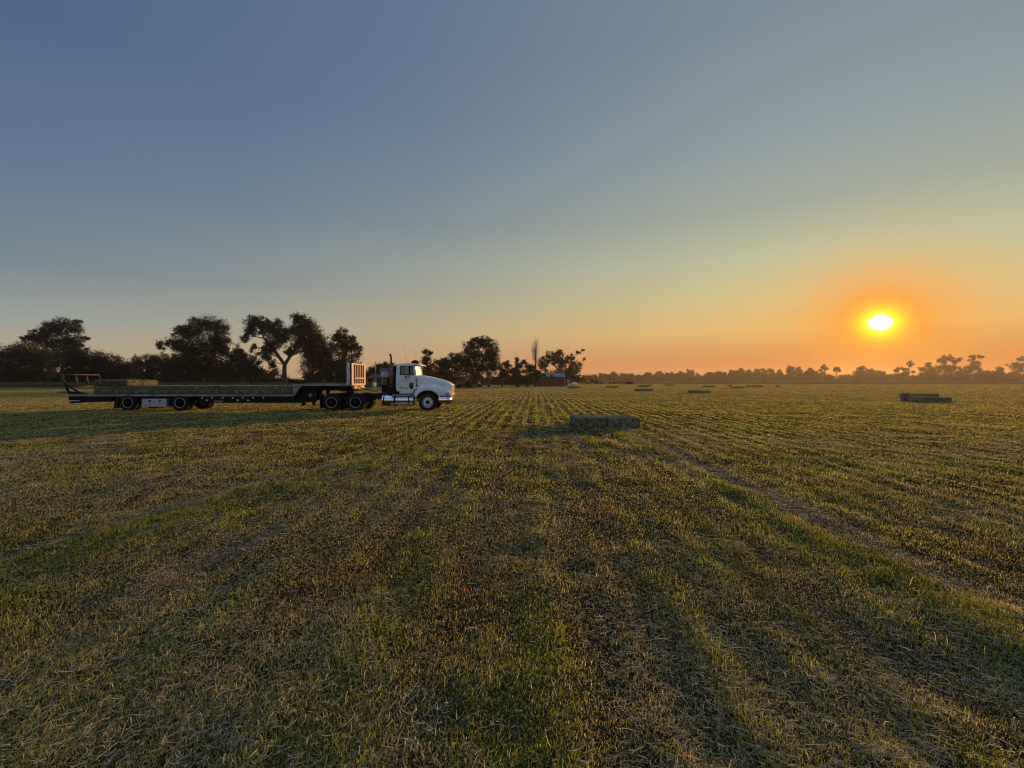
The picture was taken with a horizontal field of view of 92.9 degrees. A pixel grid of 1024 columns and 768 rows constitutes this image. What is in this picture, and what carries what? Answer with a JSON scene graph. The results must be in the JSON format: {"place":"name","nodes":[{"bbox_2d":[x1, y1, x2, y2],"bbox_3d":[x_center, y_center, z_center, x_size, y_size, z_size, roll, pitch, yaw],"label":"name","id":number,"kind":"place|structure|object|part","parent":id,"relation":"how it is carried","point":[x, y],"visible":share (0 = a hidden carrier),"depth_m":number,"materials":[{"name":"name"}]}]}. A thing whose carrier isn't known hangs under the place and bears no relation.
{"place":"outdoors","nodes":[
{"label":"outdoors","id":0,"kind":"place"},
{"bbox_2d":[0,380,1023,767],"bbox_3d":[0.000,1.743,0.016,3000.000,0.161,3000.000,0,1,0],"label":"field","id":1,"kind":"structure","parent":0,"point":[576,592],"depth_m":4.46,"materials":[{"name":"green plant"}]},
{"bbox_2d":[0,338,61,382],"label":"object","id":2,"kind":"object","parent":1,"relation":"on","point":[19,354],"visible":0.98,"depth_m":133.33,"materials":[{"name":"green plant"}]},
{"bbox_2d":[18,316,90,383],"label":"shade tree","id":3,"kind":"object","parent":1,"relation":"on","point":[44,334],"visible":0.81,"depth_m":148.92,"materials":[{"name":"green plant"}]},
{"bbox_2d":[47,346,141,382],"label":"shrub","id":4,"kind":"object","parent":1,"relation":"on","point":[88,362],"visible":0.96,"depth_m":126.33,"materials":[{"name":"green plant"}]},
{"bbox_2d":[129,351,174,379],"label":"tree","id":5,"kind":"object","parent":1,"relation":"on","point":[151,370],"visible":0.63,"depth_m":138.65,"materials":[{"name":"green plant"}]},
{"bbox_2d":[154,312,232,382],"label":"shade tree","id":6,"kind":"object","parent":1,"relation":"on","point":[214,350],"visible":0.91,"depth_m":126.39,"materials":[{"name":"green plant"}]},
{"bbox_2d":[58,362,365,410],"bbox_3d":[-17.160,0.161,28.383,16.540,2.744,2.600,0,1,0],"label":"step deck trailer","id":7,"kind":"object","parent":1,"relation":"on","point":[302,394],"visible":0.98,"depth_m":27.21,"materials":[{"name":"black metal"}]},
{"bbox_2d":[93,385,113,393],"bbox_3d":[-22.797,0.292,27.319,1.184,0.503,0.511,0,1,0],"label":"hay bale","id":8,"kind":"object","parent":7,"relation":"on","point":[99,389],"visible":0.83,"depth_m":27.12},
{"bbox_2d":[114,385,134,393],"bbox_3d":[-21.679,0.290,27.331,1.183,0.507,0.518,0,1,1],"label":"hay bale","id":9,"kind":"object","parent":7,"relation":"on","point":[128,389],"visible":0.92,"depth_m":27.12},
{"bbox_2d":[111,379,118,385],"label":"hay bale","id":10,"kind":"object","parent":9,"relation":"on","point":[114,382],"visible":0.45,"depth_m":27.14},
{"bbox_2d":[133,385,154,393],"bbox_3d":[-20.567,0.291,27.324,1.178,0.504,0.506,0,1,0],"label":"hay bale","id":11,"kind":"object","parent":7,"relation":"on","point":[143,389],"visible":0.92,"depth_m":27.12},
{"bbox_2d":[153,386,173,393],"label":"hay bale","id":12,"kind":"object","parent":7,"relation":"on","point":[163,389],"visible":0.91,"depth_m":27.12},
{"bbox_2d":[173,385,193,393],"bbox_3d":[-18.345,0.288,27.323,1.178,0.510,0.502,0,1,0],"label":"hay bale","id":13,"kind":"object","parent":7,"relation":"on","point":[185,389],"visible":0.91,"depth_m":27.12},
{"bbox_2d":[193,385,213,393],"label":"hay bale","id":14,"kind":"object","parent":7,"relation":"on","point":[208,389],"visible":0.93,"depth_m":27.12},
{"bbox_2d":[213,385,233,393],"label":"hay bale","id":15,"kind":"object","parent":7,"relation":"on","point":[226,389],"visible":0.98,"depth_m":27.12},
{"bbox_2d":[233,385,253,393],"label":"hay bale","id":16,"kind":"object","parent":7,"relation":"on","point":[241,389],"visible":0.92,"depth_m":27.12},
{"bbox_2d":[253,385,272,393],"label":"hay bale","id":17,"kind":"object","parent":7,"relation":"on","point":[260,389],"visible":0.95,"depth_m":27.12},
{"bbox_2d":[273,385,292,393],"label":"hay bale","id":18,"kind":"object","parent":7,"relation":"on","point":[277,389],"visible":0.95,"depth_m":27.12},
{"bbox_2d":[209,342,265,381],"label":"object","id":19,"kind":"object","parent":1,"relation":"on","point":[244,365],"visible":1,"depth_m":122.95,"materials":[{"name":"green plant"}]},
{"bbox_2d":[0,381,477,387],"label":"weeds","id":20,"kind":"object","parent":1,"relation":"on","point":[38,384],"visible":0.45,"depth_m":106.27,"materials":[{"name":"green plant"}]},
{"bbox_2d":[0,370,533,384],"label":"thicket","id":21,"kind":"object","parent":1,"relation":"on","point":[266,376],"visible":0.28,"depth_m":155.85,"materials":[{"name":"green plant"}]},
{"bbox_2d":[267,367,281,379],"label":"shade tree","id":22,"kind":"object","parent":1,"relation":"on","point":[273,373],"visible":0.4,"depth_m":164.85,"materials":[{"name":"green plant"}]},
{"bbox_2d":[239,311,324,382],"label":"shade tree","id":23,"kind":"object","parent":1,"relation":"on","point":[306,340],"visible":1,"depth_m":127.11,"materials":[{"name":"green plant"}]},
{"bbox_2d":[297,331,346,382],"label":"shade tree","id":24,"kind":"object","parent":1,"relation":"on","point":[324,368],"visible":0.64,"depth_m":131.44,"materials":[{"name":"green plant"}]},
{"bbox_2d":[323,326,366,381],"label":"shade tree","id":25,"kind":"object","parent":1,"relation":"on","point":[342,341],"visible":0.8,"depth_m":129.15,"materials":[{"name":"green plant"}]},
{"bbox_2d":[367,368,388,382],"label":"farmhouse","id":26,"kind":"object","parent":1,"relation":"on","point":[383,376],"visible":0.43,"depth_m":126.19,"materials":[{"name":"brick"}]},
{"bbox_2d":[366,361,396,376],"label":"yard tree","id":27,"kind":"object","parent":1,"relation":"on","point":[379,367],"visible":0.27,"depth_m":140.99,"materials":[{"name":"green plant"}]},
{"bbox_2d":[320,349,454,410],"bbox_3d":[-7.068,-0.264,28.319,7.324,3.595,2.550,0,1,0],"label":"semi truck","id":28,"kind":"object","parent":1,"relation":"on","point":[409,384],"visible":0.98,"depth_m":27.33,"materials":[{"name":"metal"}]},
{"bbox_3d":[-5.955,-0.292,27.352,0.890,1.540,0.111,0,1,0],"label":"door","id":29,"kind":"part","parent":28,"relation":"part of","materials":[{"name":"white paint"}]},
{"bbox_2d":[419,347,435,376],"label":"cedar tree","id":30,"kind":"object","parent":1,"relation":"on","point":[427,369],"visible":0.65,"depth_m":124.32,"materials":[{"name":"green plant"}]},
{"bbox_2d":[429,351,468,383],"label":"yard tree","id":31,"kind":"object","parent":1,"relation":"on","point":[445,364],"visible":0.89,"depth_m":119.00,"materials":[{"name":"green plant"}]},
{"bbox_2d":[456,376,472,387],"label":"tractor","id":32,"kind":"object","parent":1,"relation":"on","point":[467,383],"visible":0.98,"depth_m":98.27,"materials":[{"name":"metal"}]},
{"bbox_2d":[456,335,500,386],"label":"yard tree","id":33,"kind":"object","parent":1,"relation":"on","point":[490,355],"visible":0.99,"depth_m":115.02,"materials":[{"name":"green plant"}]},
{"bbox_2d":[478,381,490,386],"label":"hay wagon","id":34,"kind":"object","parent":1,"relation":"on","point":[485,383],"visible":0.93,"depth_m":111.16,"materials":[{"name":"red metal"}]},
{"bbox_2d":[494,360,511,386],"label":"yard tree","id":35,"kind":"object","parent":1,"relation":"on","point":[506,364],"visible":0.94,"depth_m":117.54,"materials":[{"name":"green plant"}]},
{"bbox_2d":[0,403,1023,767],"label":"straw","id":36,"kind":"object","parent":1,"relation":"on","point":[624,653],"visible":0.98,"depth_m":3.54,"materials":[{"name":"beige plant"}]},
{"bbox_2d":[506,357,525,386],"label":"cedar tree","id":37,"kind":"object","parent":1,"relation":"on","point":[516,375],"visible":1,"depth_m":113.51,"materials":[{"name":"green plant"}]},
{"bbox_2d":[520,359,543,386],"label":"yard tree","id":38,"kind":"object","parent":1,"relation":"on","point":[533,372],"visible":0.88,"depth_m":116.41,"materials":[{"name":"green plant"}]},
{"bbox_2d":[530,336,539,386],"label":"bare tree","id":39,"kind":"object","parent":1,"relation":"on","point":[535,350],"visible":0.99,"depth_m":118.86,"materials":[{"name":"brown plant"}]},
{"bbox_2d":[536,366,553,386],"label":"sapling","id":40,"kind":"object","parent":1,"relation":"on","point":[544,370],"visible":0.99,"depth_m":111.87,"materials":[{"name":"green plant"}]},
{"bbox_2d":[536,373,564,386],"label":"barn","id":41,"kind":"structure","parent":1,"relation":"on","point":[558,379],"depth_m":121.00,"materials":[{"name":"wood"}]},
{"bbox_2d":[541,378,546,385],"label":"door","id":42,"kind":"structure","parent":41,"relation":"in","point":[543,382],"depth_m":120.95,"materials":[{"name":"wood"}]},
{"bbox_2d":[536,348,585,385],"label":"yard tree","id":43,"kind":"object","parent":1,"relation":"on","point":[570,372],"visible":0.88,"depth_m":130.47,"materials":[{"name":"green plant"}]},
{"bbox_2d":[571,414,600,424],"bbox_3d":[2.852,1.370,18.602,1.240,0.434,0.511,0,1,1],"label":"hay bale","id":44,"kind":"object","parent":1,"relation":"on","point":[580,415],"visible":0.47,"depth_m":18.58},
{"bbox_2d":[573,415,599,425],"bbox_3d":[2.869,1.361,18.162,1.241,0.440,0.509,0,1,0],"label":"hay bale","id":45,"kind":"object","parent":1,"relation":"on","point":[584,416],"visible":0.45,"depth_m":18.08},
{"bbox_2d":[573,416,606,427],"bbox_3d":[2.846,1.370,17.716,1.238,0.437,0.518,0,1,0],"label":"hay bale","id":46,"kind":"object","parent":1,"relation":"on","point":[591,422],"visible":0.98,"depth_m":17.52},
{"bbox_2d":[580,375,600,380],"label":"hedgerow shrub","id":47,"kind":"object","parent":1,"relation":"on","point":[589,378],"visible":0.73,"depth_m":419.04,"materials":[{"name":"green plant"}]},
{"bbox_2d":[576,377,625,383],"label":"hedgerow shrub","id":48,"kind":"object","parent":1,"relation":"on","point":[595,381],"visible":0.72,"depth_m":199.91,"materials":[{"name":"green plant"}]},
{"bbox_2d":[606,371,617,380],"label":"distant tree","id":49,"kind":"object","parent":1,"relation":"on","point":[611,376],"visible":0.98,"depth_m":515.56,"materials":[{"name":"green plant"}]},
{"bbox_2d":[606,415,635,417],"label":"hay bale","id":50,"kind":"object","parent":1,"relation":"on","point":[620,416],"visible":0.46,"depth_m":18.10},
{"bbox_2d":[607,417,640,427],"bbox_3d":[4.051,1.381,17.723,1.233,0.434,0.506,0,1,0],"label":"hay bale","id":51,"kind":"object","parent":1,"relation":"on","point":[625,422],"visible":0.91,"depth_m":17.52},
{"bbox_2d":[641,372,651,380],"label":"distant tree","id":52,"kind":"object","parent":1,"relation":"on","point":[646,376],"visible":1,"depth_m":501.80,"materials":[{"name":"green plant"}]},
{"bbox_2d":[686,369,694,374],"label":"distant tree","id":53,"kind":"object","parent":1,"relation":"on","point":[691,372],"visible":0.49,"depth_m":573.53,"materials":[{"name":"green plant"}]},
{"bbox_2d":[726,369,738,380],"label":"distant tree","id":54,"kind":"object","parent":1,"relation":"on","point":[732,374],"visible":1,"depth_m":510.89,"materials":[{"name":"green plant"}]},
{"bbox_2d":[736,368,744,374],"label":"distant tree","id":55,"kind":"object","parent":1,"relation":"on","point":[742,371],"visible":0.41,"depth_m":565.65,"materials":[{"name":"green plant"}]},
{"bbox_2d":[744,369,753,378],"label":"distant tree","id":56,"kind":"object","parent":1,"relation":"on","point":[747,373],"visible":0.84,"depth_m":537.05,"materials":[{"name":"green plant"}]},
{"bbox_2d":[752,368,763,380],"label":"distant tree","id":57,"kind":"object","parent":1,"relation":"on","point":[757,373],"visible":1,"depth_m":509.45,"materials":[{"name":"green plant"}]},
{"bbox_2d":[761,368,768,374],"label":"distant tree","id":58,"kind":"object","parent":1,"relation":"on","point":[764,371],"visible":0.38,"depth_m":571.20,"materials":[{"name":"green plant"}]},
{"bbox_2d":[767,368,775,376],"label":"distant tree","id":59,"kind":"object","parent":1,"relation":"on","point":[771,372],"visible":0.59,"depth_m":585.85,"materials":[{"name":"green plant"}]},
{"bbox_2d":[776,369,783,380],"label":"distant tree","id":60,"kind":"object","parent":1,"relation":"on","point":[779,373],"visible":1,"depth_m":536.93,"materials":[{"name":"green plant"}]},
{"bbox_2d":[784,365,797,380],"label":"distant tree","id":61,"kind":"object","parent":1,"relation":"on","point":[790,373],"visible":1,"depth_m":527.32,"materials":[{"name":"green plant"}]},
{"bbox_2d":[794,366,803,379],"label":"distant tree","id":62,"kind":"object","parent":1,"relation":"on","point":[800,372],"visible":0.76,"depth_m":537.15,"materials":[{"name":"green plant"}]},
{"bbox_2d":[584,371,1023,380],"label":"undergrowth","id":63,"kind":"object","parent":1,"relation":"on","point":[711,377],"visible":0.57,"depth_m":535.82,"materials":[{"name":"green plant"}]},
{"bbox_2d":[802,368,815,380],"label":"distant tree","id":64,"kind":"object","parent":1,"relation":"on","point":[808,375],"visible":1,"depth_m":516.51,"materials":[{"name":"green plant"}]},
{"bbox_2d":[816,364,828,380],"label":"distant tree","id":65,"kind":"object","parent":1,"relation":"on","point":[822,373],"visible":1,"depth_m":518.68,"materials":[{"name":"green plant"}]},
{"bbox_2d":[833,367,840,380],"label":"distant tree","id":66,"kind":"object","parent":1,"relation":"on","point":[835,369],"visible":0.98,"depth_m":519.32,"materials":[{"name":"green plant"}]},
{"bbox_2d":[852,366,870,378],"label":"distant tree","id":67,"kind":"object","parent":1,"relation":"on","point":[859,371],"visible":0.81,"depth_m":540.83,"materials":[{"name":"green plant"}]},
{"bbox_2d":[868,368,875,377],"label":"distant tree","id":68,"kind":"object","parent":1,"relation":"on","point":[872,371],"visible":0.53,"depth_m":550.49,"materials":[{"name":"green plant"}]},
{"bbox_2d":[873,370,885,377],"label":"distant tree","id":69,"kind":"object","parent":1,"relation":"on","point":[883,373],"visible":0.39,"depth_m":546.71,"materials":[{"name":"green plant"}]},
{"bbox_2d":[883,374,893,380],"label":"distant tree","id":70,"kind":"object","parent":1,"relation":"on","point":[888,377],"visible":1,"depth_m":526.02,"materials":[{"name":"green plant"}]},
{"bbox_2d":[890,361,915,380],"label":"distant tree","id":71,"kind":"object","parent":1,"relation":"on","point":[902,375],"visible":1,"depth_m":518.53,"materials":[{"name":"green plant"}]},
{"bbox_2d":[905,396,919,400],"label":"hay bale","id":72,"kind":"object","parent":1,"relation":"on","point":[906,398],"visible":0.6,"depth_m":39.07},
{"bbox_2d":[913,393,926,396],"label":"hay bale","id":73,"kind":"object","parent":1,"relation":"on","point":[921,395],"visible":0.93,"depth_m":47.86},
{"bbox_2d":[917,362,935,380],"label":"distant tree","id":74,"kind":"object","parent":1,"relation":"on","point":[925,374],"visible":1,"depth_m":518.72,"materials":[{"name":"green plant"}]},
{"bbox_2d":[918,397,936,401],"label":"hay bale","id":75,"kind":"object","parent":1,"relation":"on","point":[927,399],"visible":0.96,"depth_m":37.59},
{"bbox_2d":[926,365,936,374],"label":"distant tree","id":76,"kind":"object","parent":1,"relation":"on","point":[931,367],"visible":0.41,"depth_m":566.56,"materials":[{"name":"green plant"}]},
{"bbox_2d":[927,393,938,396],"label":"hay bale","id":77,"kind":"object","parent":1,"relation":"on","point":[933,395],"visible":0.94,"depth_m":47.86},
{"bbox_2d":[937,397,951,401],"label":"hay bale","id":78,"kind":"object","parent":1,"relation":"on","point":[944,399],"visible":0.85,"depth_m":37.59},
{"bbox_2d":[934,354,964,380],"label":"distant tree","id":79,"kind":"object","parent":1,"relation":"on","point":[949,369],"visible":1,"depth_m":518.21,"materials":[{"name":"green plant"}]},
{"bbox_2d":[955,369,970,374],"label":"distant tree","id":80,"kind":"object","parent":1,"relation":"on","point":[961,371],"visible":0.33,"depth_m":588.60,"materials":[{"name":"green plant"}]},
{"bbox_2d":[962,354,989,380],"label":"distant tree","id":81,"kind":"object","parent":1,"relation":"on","point":[972,367],"visible":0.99,"depth_m":518.56,"materials":[{"name":"green plant"}]},
{"bbox_2d":[991,366,1007,380],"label":"distant tree","id":82,"kind":"object","parent":1,"relation":"on","point":[998,373],"visible":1,"depth_m":507.82,"materials":[{"name":"green plant"}]},
{"bbox_2d":[1004,356,1023,380],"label":"distant tree","id":83,"kind":"object","parent":1,"relation":"on","point":[1013,375],"visible":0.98,"depth_m":519.35,"materials":[{"name":"green plant"}]},
{"bbox_2d":[0,0,1023,379],"label":"sky","id":84,"kind":"structure","parent":0,"point":[640,186],"materials":[{"name":"blue"}]},
{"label":"hay bale","id":85,"kind":"object","parent":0,"visible":0},
{"bbox_2d":[94,379,109,385],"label":"hay bale","id":86,"kind":"object","parent":85,"relation":"on","point":[97,382],"visible":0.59,"depth_m":27.13},
{"bbox_2d":[102,379,125,385],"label":"hay bale","id":87,"kind":"object","parent":85,"relation":"on","point":[106,382],"visible":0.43,"depth_m":27.14},
{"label":"hay bale","id":88,"kind":"object","parent":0,"visible":0},
{"bbox_2d":[119,379,141,385],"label":"hay bale","id":89,"kind":"object","parent":88,"relation":"on","point":[126,382],"visible":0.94,"depth_m":27.34},
{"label":"hay bale","id":90,"kind":"object","parent":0,"visible":0},
{"bbox_2d":[142,380,157,384],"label":"hay bale","id":91,"kind":"object","parent":90,"relation":"on","point":[149,382],"visible":0.77,"depth_m":28.82}
]}

